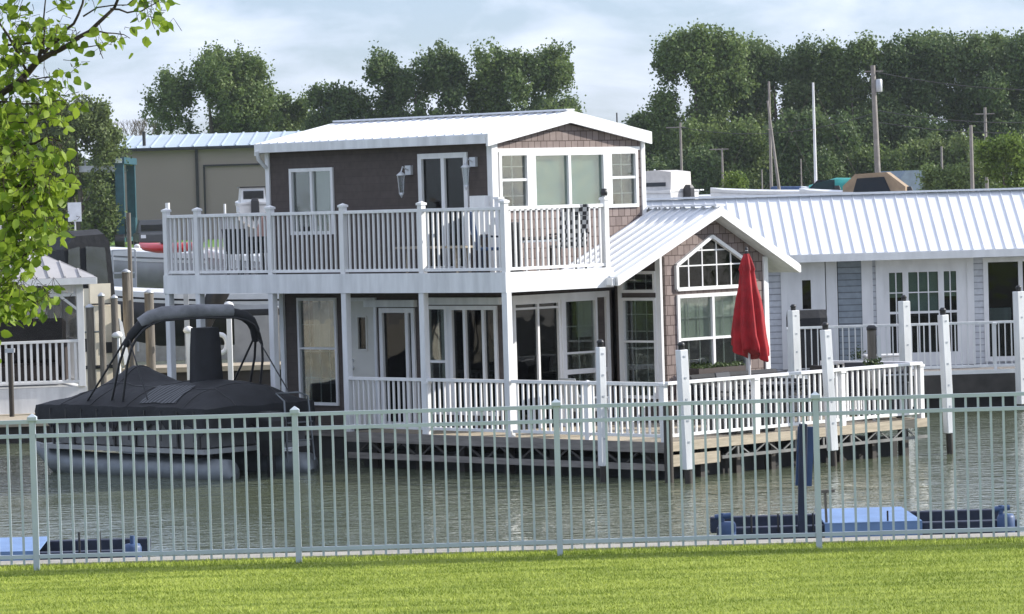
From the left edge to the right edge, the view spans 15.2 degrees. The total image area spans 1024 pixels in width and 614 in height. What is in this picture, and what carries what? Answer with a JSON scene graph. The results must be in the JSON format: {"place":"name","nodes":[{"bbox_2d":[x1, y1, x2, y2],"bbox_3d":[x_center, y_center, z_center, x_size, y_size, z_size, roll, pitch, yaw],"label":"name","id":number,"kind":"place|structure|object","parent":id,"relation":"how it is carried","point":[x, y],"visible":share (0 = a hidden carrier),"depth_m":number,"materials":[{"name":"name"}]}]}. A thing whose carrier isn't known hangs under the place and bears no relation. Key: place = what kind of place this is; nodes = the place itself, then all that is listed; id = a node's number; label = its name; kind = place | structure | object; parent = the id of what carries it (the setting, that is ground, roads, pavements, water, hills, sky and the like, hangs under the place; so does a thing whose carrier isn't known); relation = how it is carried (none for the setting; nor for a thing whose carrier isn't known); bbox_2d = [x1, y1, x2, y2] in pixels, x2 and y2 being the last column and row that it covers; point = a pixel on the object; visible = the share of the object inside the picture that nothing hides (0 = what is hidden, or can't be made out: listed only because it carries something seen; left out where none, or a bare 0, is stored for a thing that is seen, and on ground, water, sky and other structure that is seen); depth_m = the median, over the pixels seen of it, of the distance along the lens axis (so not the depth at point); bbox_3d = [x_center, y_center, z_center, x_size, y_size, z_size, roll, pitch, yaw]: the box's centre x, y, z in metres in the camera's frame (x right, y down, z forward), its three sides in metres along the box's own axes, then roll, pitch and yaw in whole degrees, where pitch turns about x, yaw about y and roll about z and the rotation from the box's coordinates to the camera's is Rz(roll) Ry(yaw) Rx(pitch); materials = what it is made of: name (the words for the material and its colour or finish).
{"place":"outdoors","nodes":[
{"label":"outdoors","id":0,"kind":"place"},
{"bbox_2d":[110,237,204,288],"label":"motor boat","id":1,"kind":"object","parent":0,"point":[150,269],"visible":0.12,"depth_m":103.55,"materials":[{"name":"white plastic"}]},
{"bbox_2d":[110,237,222,247],"bbox_3d":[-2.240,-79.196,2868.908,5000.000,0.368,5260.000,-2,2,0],"label":"ground","id":2,"kind":"structure","parent":0,"point":[112,244],"depth_m":256.83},
{"bbox_2d":[15,91,131,244],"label":"broadleaf tree","id":3,"kind":"object","parent":2,"relation":"on","point":[94,124],"visible":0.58,"depth_m":249.26,"materials":[{"name":"green plant"}]},
{"bbox_2d":[16,157,136,246],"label":"boat hoist","id":4,"kind":"object","parent":2,"relation":"on","point":[120,237],"visible":0.52,"depth_m":249.62,"materials":[{"name":"teal paint"}]},
{"bbox_2d":[118,130,300,239],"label":"storage building","id":5,"kind":"structure","parent":2,"relation":"on","point":[183,174],"depth_m":269.88,"materials":[{"name":"beige metal"}]},
{"bbox_2d":[205,165,265,238],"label":"overhead door","id":6,"kind":"structure","parent":5,"relation":"in","point":[221,182],"depth_m":269.98,"materials":[{"name":"beige metal"}]},
{"bbox_2d":[137,39,283,134],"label":"broadleaf tree","id":7,"kind":"object","parent":2,"relation":"on","point":[234,89],"visible":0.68,"depth_m":333.43,"materials":[{"name":"green plant"}]},
{"bbox_2d":[266,83,312,131],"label":"broadleaf tree","id":8,"kind":"object","parent":2,"relation":"on","point":[294,113],"visible":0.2,"depth_m":338.87,"materials":[{"name":"green plant"}]},
{"bbox_2d":[301,79,373,130],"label":"broadleaf tree","id":9,"kind":"object","parent":2,"relation":"on","point":[332,102],"visible":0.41,"depth_m":333.88,"materials":[{"name":"green plant"}]},
{"bbox_2d":[361,38,470,120],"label":"broadleaf tree","id":10,"kind":"object","parent":2,"relation":"on","point":[444,71],"visible":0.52,"depth_m":333.81,"materials":[{"name":"green plant"}]},
{"bbox_2d":[458,36,581,115],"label":"broadleaf tree","id":11,"kind":"object","parent":2,"relation":"on","point":[548,71],"visible":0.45,"depth_m":333.72,"materials":[{"name":"green plant"}]},
{"bbox_2d":[529,90,586,112],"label":"broadleaf tree","id":12,"kind":"object","parent":2,"relation":"on","point":[563,102],"visible":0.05,"depth_m":349.01,"materials":[{"name":"green plant"}]},
{"bbox_2d":[621,103,683,161],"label":"broadleaf tree","id":13,"kind":"object","parent":2,"relation":"on","point":[633,120],"visible":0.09,"depth_m":328.77,"materials":[{"name":"green plant"}]},
{"bbox_2d":[645,139,725,194],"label":"broadleaf tree","id":14,"kind":"object","parent":2,"relation":"on","point":[701,165],"visible":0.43,"depth_m":316.71,"materials":[{"name":"green plant"}]},
{"bbox_2d":[637,18,761,183],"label":"broadleaf tree","id":15,"kind":"object","parent":2,"relation":"on","point":[695,53],"visible":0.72,"depth_m":323.74,"materials":[{"name":"green plant"}]},
{"bbox_2d":[661,110,773,188],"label":"broadleaf tree","id":16,"kind":"object","parent":2,"relation":"on","point":[751,153],"visible":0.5,"depth_m":320.45,"materials":[{"name":"green plant"}]},
{"bbox_2d":[721,29,829,185],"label":"broadleaf tree","id":17,"kind":"object","parent":2,"relation":"on","point":[764,59],"visible":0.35,"depth_m":328.75,"materials":[{"name":"green plant"}]},
{"bbox_2d":[757,98,863,189],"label":"broadleaf tree","id":18,"kind":"object","parent":2,"relation":"on","point":[788,162],"visible":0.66,"depth_m":316.93,"materials":[{"name":"green plant"}]},
{"bbox_2d":[777,44,868,152],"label":"broadleaf tree","id":19,"kind":"object","parent":2,"relation":"on","point":[788,78],"visible":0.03,"depth_m":336.78,"materials":[{"name":"green plant"}]},
{"bbox_2d":[809,29,901,150],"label":"broadleaf tree","id":20,"kind":"object","parent":2,"relation":"on","point":[839,71],"visible":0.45,"depth_m":329.08,"materials":[{"name":"green plant"}]},
{"bbox_2d":[817,136,911,179],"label":"broadleaf tree","id":21,"kind":"object","parent":2,"relation":"on","point":[862,162],"visible":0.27,"depth_m":320.35,"materials":[{"name":"green plant"}]},
{"bbox_2d":[851,101,962,154],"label":"broadleaf tree","id":22,"kind":"object","parent":2,"relation":"on","point":[895,133],"visible":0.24,"depth_m":325.00,"materials":[{"name":"green plant"}]},
{"bbox_2d":[869,27,963,146],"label":"broadleaf tree","id":23,"kind":"object","parent":2,"relation":"on","point":[937,61],"visible":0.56,"depth_m":328.74,"materials":[{"name":"green plant"}]},
{"bbox_2d":[896,124,998,190],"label":"broadleaf tree","id":24,"kind":"object","parent":2,"relation":"on","point":[916,155],"visible":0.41,"depth_m":316.67,"materials":[{"name":"green plant"}]},
{"bbox_2d":[902,26,1022,182],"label":"broadleaf tree","id":25,"kind":"object","parent":2,"relation":"on","point":[994,36],"visible":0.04,"depth_m":336.48,"materials":[{"name":"green plant"}]},
{"bbox_2d":[945,26,1023,190],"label":"broadleaf tree","id":26,"kind":"object","parent":2,"relation":"on","point":[978,60],"visible":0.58,"depth_m":327.98,"materials":[{"name":"green plant"}]},
{"bbox_2d":[974,30,1023,177],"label":"broadleaf tree","id":27,"kind":"object","parent":2,"relation":"on","point":[1015,95],"visible":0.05,"depth_m":334.19,"materials":[{"name":"green plant"}]},
{"bbox_2d":[0,359,1023,556],"bbox_3d":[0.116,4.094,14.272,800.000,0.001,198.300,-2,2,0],"label":"water","id":28,"kind":"structure","parent":0,"point":[440,503],"depth_m":57.46,"materials":[{"name":"grey liquid"}]},
{"bbox_2d":[5,348,14,416],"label":"mooring pile","id":29,"kind":"object","parent":28,"relation":"in","point":[10,351],"visible":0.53,"depth_m":75.93,"materials":[{"name":"metal"}]},
{"bbox_2d":[0,415,51,442],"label":"dock","id":30,"kind":"object","parent":28,"relation":"on","point":[13,429],"depth_m":74.79,"materials":[{"name":"beige wood"}]},
{"bbox_2d":[0,254,96,415],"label":"gazebo","id":31,"kind":"object","parent":28,"relation":"in","point":[29,396],"visible":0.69,"depth_m":77.17,"materials":[{"name":"white paint"}]},
{"bbox_2d":[0,318,67,381],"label":"outdoor sofa","id":32,"kind":"object","parent":31,"relation":"on","point":[50,329],"visible":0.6,"depth_m":78.59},
{"bbox_2d":[9,229,127,390],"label":"cabin cruiser","id":33,"kind":"object","parent":28,"relation":"on","point":[88,251],"visible":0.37,"depth_m":88.18,"materials":[{"name":"fabric"}]},
{"bbox_2d":[0,531,150,560],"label":"boat lift","id":34,"kind":"object","parent":28,"relation":"on","point":[67,548],"visible":0.45,"depth_m":47.81,"materials":[{"name":"blue paint"}]},
{"bbox_2d":[85,304,95,390],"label":"wooden piling","id":35,"kind":"object","parent":28,"relation":"in","point":[90,336],"visible":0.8,"depth_m":85.98,"materials":[{"name":"wood"}]},
{"bbox_2d":[98,292,106,384],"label":"wooden piling","id":36,"kind":"object","parent":28,"relation":"in","point":[102,335],"visible":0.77,"depth_m":85.99,"materials":[{"name":"wood"}]},
{"bbox_2d":[110,295,118,377],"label":"wooden piling","id":37,"kind":"object","parent":28,"relation":"in","point":[114,313],"visible":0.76,"depth_m":87.98,"materials":[{"name":"wood"}]},
{"bbox_2d":[121,269,132,367],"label":"wooden piling","id":38,"kind":"object","parent":28,"relation":"in","point":[126,295],"visible":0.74,"depth_m":89.95,"materials":[{"name":"wood"}]},
{"bbox_2d":[126,213,134,364],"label":"wooden piling","id":39,"kind":"object","parent":28,"relation":"in","point":[129,244],"visible":0.5,"depth_m":91.96,"materials":[{"name":"wood"}]},
{"bbox_2d":[144,290,155,370],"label":"wooden piling","id":40,"kind":"object","parent":28,"relation":"in","point":[150,333],"visible":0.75,"depth_m":89.96,"materials":[{"name":"wood"}]},
{"bbox_2d":[35,304,318,480],"bbox_3d":[-5.756,1.529,65.433,5.580,3.150,2.451,0,2,45],"label":"pontoon boat","id":41,"kind":"object","parent":28,"relation":"on","point":[136,390],"visible":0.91,"depth_m":64.61,"materials":[{"name":"fabric"}]},
{"bbox_2d":[135,341,234,360],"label":"sea wall","id":42,"kind":"structure","parent":28,"relation":"in","point":[160,353],"depth_m":113.08,"materials":[{"name":"concrete"}]},
{"bbox_2d":[122,315,281,385],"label":"dock","id":43,"kind":"object","parent":28,"relation":"on","point":[242,334],"visible":0.07,"depth_m":95.24,"materials":[{"name":"white wood"}]},
{"bbox_2d":[224,301,233,379],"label":"dock post","id":44,"kind":"object","parent":28,"relation":"on","point":[229,348],"visible":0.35,"depth_m":92.00,"materials":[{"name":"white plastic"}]},
{"bbox_2d":[183,274,278,363],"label":"lift frame","id":45,"kind":"object","parent":28,"relation":"in","point":[244,306],"visible":0.04,"depth_m":95.97,"materials":[{"name":"metal"}]},
{"bbox_2d":[114,286,278,345],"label":"motor boat","id":46,"kind":"object","parent":45,"relation":"on","point":[159,301],"visible":0.14,"depth_m":97.32,"materials":[{"name":"white plastic"}]},
{"bbox_2d":[0,532,1023,566],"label":"sea wall","id":47,"kind":"structure","parent":28,"relation":"in","point":[504,549],"depth_m":36.97,"materials":[{"name":"concrete"}]},
{"bbox_2d":[161,109,927,479],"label":"houseboat","id":48,"kind":"object","parent":28,"relation":"on","point":[369,321],"visible":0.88,"depth_m":65.36,"materials":[{"name":"white"}]},
{"bbox_2d":[221,229,266,274],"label":"patio chair","id":49,"kind":"object","parent":48,"relation":"on","point":[240,251],"visible":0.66,"depth_m":67.75,"materials":[{"name":"black metal"}]},
{"bbox_2d":[288,167,334,234],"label":"window","id":50,"kind":"structure","parent":48,"relation":"in","point":[310,189],"depth_m":67.43,"materials":[{"name":"white plastic"}]},
{"bbox_2d":[296,298,339,405],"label":"window","id":51,"kind":"structure","parent":48,"relation":"in","point":[317,331],"depth_m":67.53,"materials":[{"name":"glass"}]},
{"bbox_2d":[351,301,375,424],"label":"front door","id":52,"kind":"structure","parent":48,"relation":"in","point":[362,325],"depth_m":66.70,"materials":[{"name":"beige paint"}]},
{"bbox_2d":[378,308,417,423],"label":"sliding door","id":53,"kind":"structure","parent":48,"relation":"in","point":[397,327],"depth_m":66.08,"materials":[{"name":"clear glass"}]},
{"bbox_2d":[429,306,448,414],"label":"window","id":54,"kind":"structure","parent":48,"relation":"in","point":[437,314],"depth_m":65.37,"materials":[{"name":"glass"}]},
{"bbox_2d":[417,152,470,271],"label":"sliding door","id":55,"kind":"structure","parent":48,"relation":"in","point":[440,180],"depth_m":65.07,"materials":[{"name":"white plastic"}]},
{"bbox_2d":[448,306,499,415],"bbox_3d":[-0.609,0.902,64.741,1.140,1.850,0.110,0,2,45],"label":"sliding door","id":56,"kind":"structure","parent":48,"relation":"in","point":[473,330],"depth_m":64.76,"materials":[{"name":"glass"}]},
{"bbox_2d":[498,152,530,210],"bbox_3d":[0.022,-2.114,64.613,0.085,0.990,0.720,0,2,45],"label":"window","id":57,"kind":"structure","parent":48,"relation":"in","point":[513,167],"depth_m":64.66,"materials":[{"name":"white plastic"}]},
{"bbox_2d":[513,299,563,429],"bbox_3d":[0.422,1.012,64.743,0.085,2.239,1.130,0,2,45],"label":"sliding door","id":58,"kind":"structure","parent":48,"relation":"in","point":[537,324],"depth_m":64.72,"materials":[{"name":"clear glass"}]},
{"bbox_2d":[549,204,589,269],"bbox_3d":[0.948,-1.147,63.989,0.580,1.121,0.639,-2,2,-20],"label":"patio chair","id":59,"kind":"object","parent":48,"relation":"on","point":[583,209],"visible":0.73,"depth_m":63.76,"materials":[{"name":"black metal"}]},
{"bbox_2d":[533,150,606,209],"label":"window","id":60,"kind":"structure","parent":48,"relation":"in","point":[559,177],"depth_m":65.55,"materials":[{"name":"white plastic"}]},
{"bbox_2d":[564,297,597,403],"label":"window","id":61,"kind":"structure","parent":48,"relation":"in","point":[581,314],"depth_m":65.52,"materials":[{"name":"glass"}]},
{"bbox_2d":[609,150,638,207],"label":"window","id":62,"kind":"structure","parent":48,"relation":"in","point":[624,180],"depth_m":66.55,"materials":[{"name":"white plastic"}]},
{"bbox_2d":[620,271,655,292],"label":"window","id":63,"kind":"structure","parent":48,"relation":"in","point":[643,281],"depth_m":65.53,"materials":[{"name":"white plastic"}]},
{"bbox_2d":[621,298,657,398],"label":"window","id":64,"kind":"structure","parent":48,"relation":"in","point":[638,315],"depth_m":65.61,"materials":[{"name":"clear glass"}]},
{"bbox_2d":[674,235,742,290],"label":"gable window","id":65,"kind":"structure","parent":48,"relation":"in","point":[712,264],"depth_m":66.08,"materials":[{"name":"white plastic"}]},
{"bbox_2d":[676,291,747,370],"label":"window","id":66,"kind":"structure","parent":48,"relation":"in","point":[704,320],"depth_m":66.06,"materials":[{"name":"grey glass"}]},
{"bbox_2d":[704,395,774,434],"bbox_3d":[3.708,1.740,62.144,0.660,0.580,1.060,0,2,45],"label":"storage box","id":67,"kind":"object","parent":48,"relation":"on","point":[739,421],"visible":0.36,"depth_m":61.85,"materials":[{"name":"white metal"}]},
{"bbox_2d":[689,369,801,420],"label":"outdoor sofa","id":68,"kind":"object","parent":48,"relation":"on","point":[734,373],"visible":0.2,"depth_m":65.51,"materials":[{"name":"black fabric"}]},
{"bbox_2d":[731,246,769,394],"bbox_3d":[3.954,0.480,63.952,0.637,2.980,0.637,-1,2,8],"label":"patio umbrella","id":69,"kind":"object","parent":48,"relation":"on","point":[749,340],"visible":0.93,"depth_m":63.80,"materials":[{"name":"red fabric"}]},
{"bbox_2d":[783,365,822,421],"bbox_3d":[4.892,1.464,64.152,0.638,0.951,0.580,-3,2,-30],"label":"patio chair","id":70,"kind":"object","parent":48,"relation":"on","point":[815,367],"visible":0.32,"depth_m":64.26,"materials":[{"name":"black metal"}]},
{"bbox_2d":[862,356,882,420],"bbox_3d":[6.038,1.367,64.126,0.437,1.080,0.425,0,2,37],"label":"potted plant","id":71,"kind":"object","parent":48,"relation":"on","point":[876,361],"visible":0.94,"depth_m":64.03,"materials":[{"name":"green plant"}]},
{"bbox_2d":[859,363,908,419],"bbox_3d":[6.298,1.426,64.620,0.720,0.920,0.605,-3,2,-30],"label":"gas grill","id":72,"kind":"object","parent":48,"relation":"on","point":[892,384],"visible":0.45,"depth_m":64.45,"materials":[{"name":"black metal"}]},
{"bbox_2d":[596,339,606,481],"bbox_3d":[1.427,2.227,60.288,0.124,3.440,0.126,-2,2,-30],"label":"mooring pile","id":73,"kind":"object","parent":28,"relation":"in","point":[601,373],"visible":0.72,"depth_m":60.22,"materials":[{"name":"white paint"}]},
{"bbox_2d":[663,406,673,482],"bbox_3d":[2.445,2.611,59.700,0.140,2.250,0.140,-2,2,0],"label":"mooring pile","id":74,"kind":"object","parent":28,"relation":"in","point":[670,446],"visible":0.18,"depth_m":59.64,"materials":[{"name":"wood"}]},
{"bbox_2d":[675,342,692,483],"bbox_3d":[2.711,2.236,59.429,0.145,3.400,0.151,-5,3,-30],"label":"mooring pile","id":75,"kind":"object","parent":28,"relation":"in","point":[682,371],"visible":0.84,"depth_m":59.34,"materials":[{"name":"white paint"}]},
{"bbox_2d":[787,304,801,377],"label":"mooring pile","id":76,"kind":"object","parent":28,"relation":"in","point":[793,318],"visible":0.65,"depth_m":76.48,"materials":[{"name":"white paint"}]},
{"bbox_2d":[820,322,837,465],"bbox_3d":[5.191,2.012,62.373,0.140,3.540,0.146,-5,3,-30],"label":"mooring pile","id":77,"kind":"object","parent":28,"relation":"in","point":[827,361],"visible":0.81,"depth_m":62.29,"materials":[{"name":"white paint"}]},
{"bbox_2d":[646,188,1023,411],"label":"houseboat","id":78,"kind":"object","parent":28,"relation":"on","point":[864,260],"visible":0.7,"depth_m":79.73,"materials":[{"name":"grey metal"}]},
{"bbox_2d":[786,266,821,368],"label":"front door","id":79,"kind":"structure","parent":78,"relation":"in","point":[804,291],"depth_m":79.57,"materials":[{"name":"white plastic"}]},
{"bbox_2d":[786,309,826,367],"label":"barbecue grill","id":80,"kind":"object","parent":78,"relation":"on","point":[817,317],"visible":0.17,"depth_m":77.79,"materials":[{"name":"black metal"}]},
{"bbox_2d":[883,263,967,365],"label":"french door","id":81,"kind":"structure","parent":78,"relation":"in","point":[920,285],"depth_m":79.75,"materials":[{"name":"white plastic"}]},
{"bbox_2d":[983,256,1023,361],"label":"sliding door","id":82,"kind":"structure","parent":78,"relation":"in","point":[991,259],"depth_m":79.75,"materials":[{"name":"black glass"}]},
{"bbox_2d":[710,424,1016,540],"bbox_3d":[4.360,2.301,48.090,3.754,1.823,1.917,-2,2,0],"label":"lift","id":83,"kind":"object","parent":28,"relation":"in","point":[775,523],"visible":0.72,"depth_m":47.30,"materials":[{"name":"blue paint"}]},
{"bbox_2d":[866,325,880,359],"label":"mooring pile","id":84,"kind":"object","parent":28,"relation":"in","point":[872,351],"visible":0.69,"depth_m":76.49,"materials":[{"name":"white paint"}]},
{"bbox_2d":[898,295,913,406],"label":"mooring pile","id":85,"kind":"object","parent":28,"relation":"in","point":[904,321],"visible":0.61,"depth_m":76.58,"materials":[{"name":"white paint"}]},
{"bbox_2d":[937,307,952,453],"bbox_3d":[7.317,1.835,64.371,0.140,3.660,0.146,-5,3,-30],"label":"mooring pile","id":86,"kind":"object","parent":28,"relation":"in","point":[945,352],"visible":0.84,"depth_m":64.29,"materials":[{"name":"white paint"}]},
{"bbox_2d":[1012,285,1023,405],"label":"mooring pile","id":87,"kind":"object","parent":28,"relation":"in","point":[1018,308],"visible":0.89,"depth_m":76.47,"materials":[{"name":"white paint"}]},
{"bbox_2d":[0,538,1023,613],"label":"lawn","id":88,"kind":"structure","parent":0,"point":[308,580],"depth_m":33.67,"materials":[{"name":"green plant"}]},
{"bbox_2d":[0,0,181,363],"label":"pear tree","id":89,"kind":"object","parent":88,"relation":"on","point":[32,183],"visible":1,"depth_m":19.90,"materials":[{"name":"green plant"}]},
{"bbox_2d":[0,391,1023,570],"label":"metal fence","id":90,"kind":"object","parent":88,"relation":"on","point":[815,398],"visible":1,"depth_m":36.35,"materials":[{"name":"grey metal"}]},
{"bbox_2d":[0,0,1023,172],"label":"sky","id":91,"kind":"structure","parent":0,"point":[309,42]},
{"bbox_2d":[881,170,924,192],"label":"shed","id":92,"kind":"structure","parent":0,"point":[908,177],"depth_m":229.80,"materials":[{"name":"grey metal"}]},
{"bbox_3d":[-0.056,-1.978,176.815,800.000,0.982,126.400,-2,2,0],"label":"boat yard ground","id":93,"kind":"structure","parent":0,"visible":0},
{"bbox_2d":[133,219,162,247],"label":"parked truck","id":94,"kind":"object","parent":93,"relation":"on","point":[149,231],"visible":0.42,"depth_m":235.67,"materials":[{"name":"paint"}]},
{"bbox_2d":[235,186,265,228],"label":"motor boat","id":95,"kind":"object","parent":93,"relation":"on","point":[252,199],"visible":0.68,"depth_m":188.44,"materials":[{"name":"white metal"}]},
{"bbox_2d":[646,169,698,200],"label":"cabin cruiser","id":96,"kind":"object","parent":93,"relation":"on","point":[667,183],"visible":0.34,"depth_m":189.64,"materials":[{"name":"white plastic"}]},
{"bbox_2d":[718,170,749,188],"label":"shrub","id":97,"kind":"object","parent":93,"relation":"on","point":[734,180],"visible":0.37,"depth_m":224.65,"materials":[{"name":"green plant"}]},
{"bbox_2d":[723,81,811,189],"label":"sailboat","id":98,"kind":"object","parent":93,"relation":"on","point":[772,187],"visible":0.2,"depth_m":200.69,"materials":[{"name":"white metal"}]},
{"bbox_2d":[710,179,840,198],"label":"motor boat","id":99,"kind":"object","parent":93,"relation":"on","point":[825,184],"visible":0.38,"depth_m":189.65,"materials":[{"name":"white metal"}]},
{"bbox_2d":[799,172,912,195],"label":"motor boat","id":100,"kind":"object","parent":93,"relation":"on","point":[878,182],"visible":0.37,"depth_m":183.36,"materials":[{"name":"white metal"}]},
{"bbox_2d":[865,65,882,172],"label":"utility pole","id":101,"kind":"object","parent":93,"relation":"on","point":[876,85],"visible":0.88,"depth_m":229.67,"materials":[{"name":"brown wood"}]},
{"bbox_2d":[681,72,1023,133],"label":"power lines","id":102,"kind":"object","parent":101,"relation":"attached to","point":[897,113],"visible":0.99,"depth_m":231.72,"materials":[{"name":"black metal"}]},
{"bbox_2d":[915,158,969,192],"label":"shrub","id":103,"kind":"object","parent":93,"relation":"on","point":[946,178],"visible":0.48,"depth_m":214.49,"materials":[{"name":"green plant"}]},
{"bbox_2d":[968,129,1023,190],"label":"young tree","id":104,"kind":"object","parent":93,"relation":"on","point":[996,160],"visible":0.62,"depth_m":214.60,"materials":[{"name":"green plant"}]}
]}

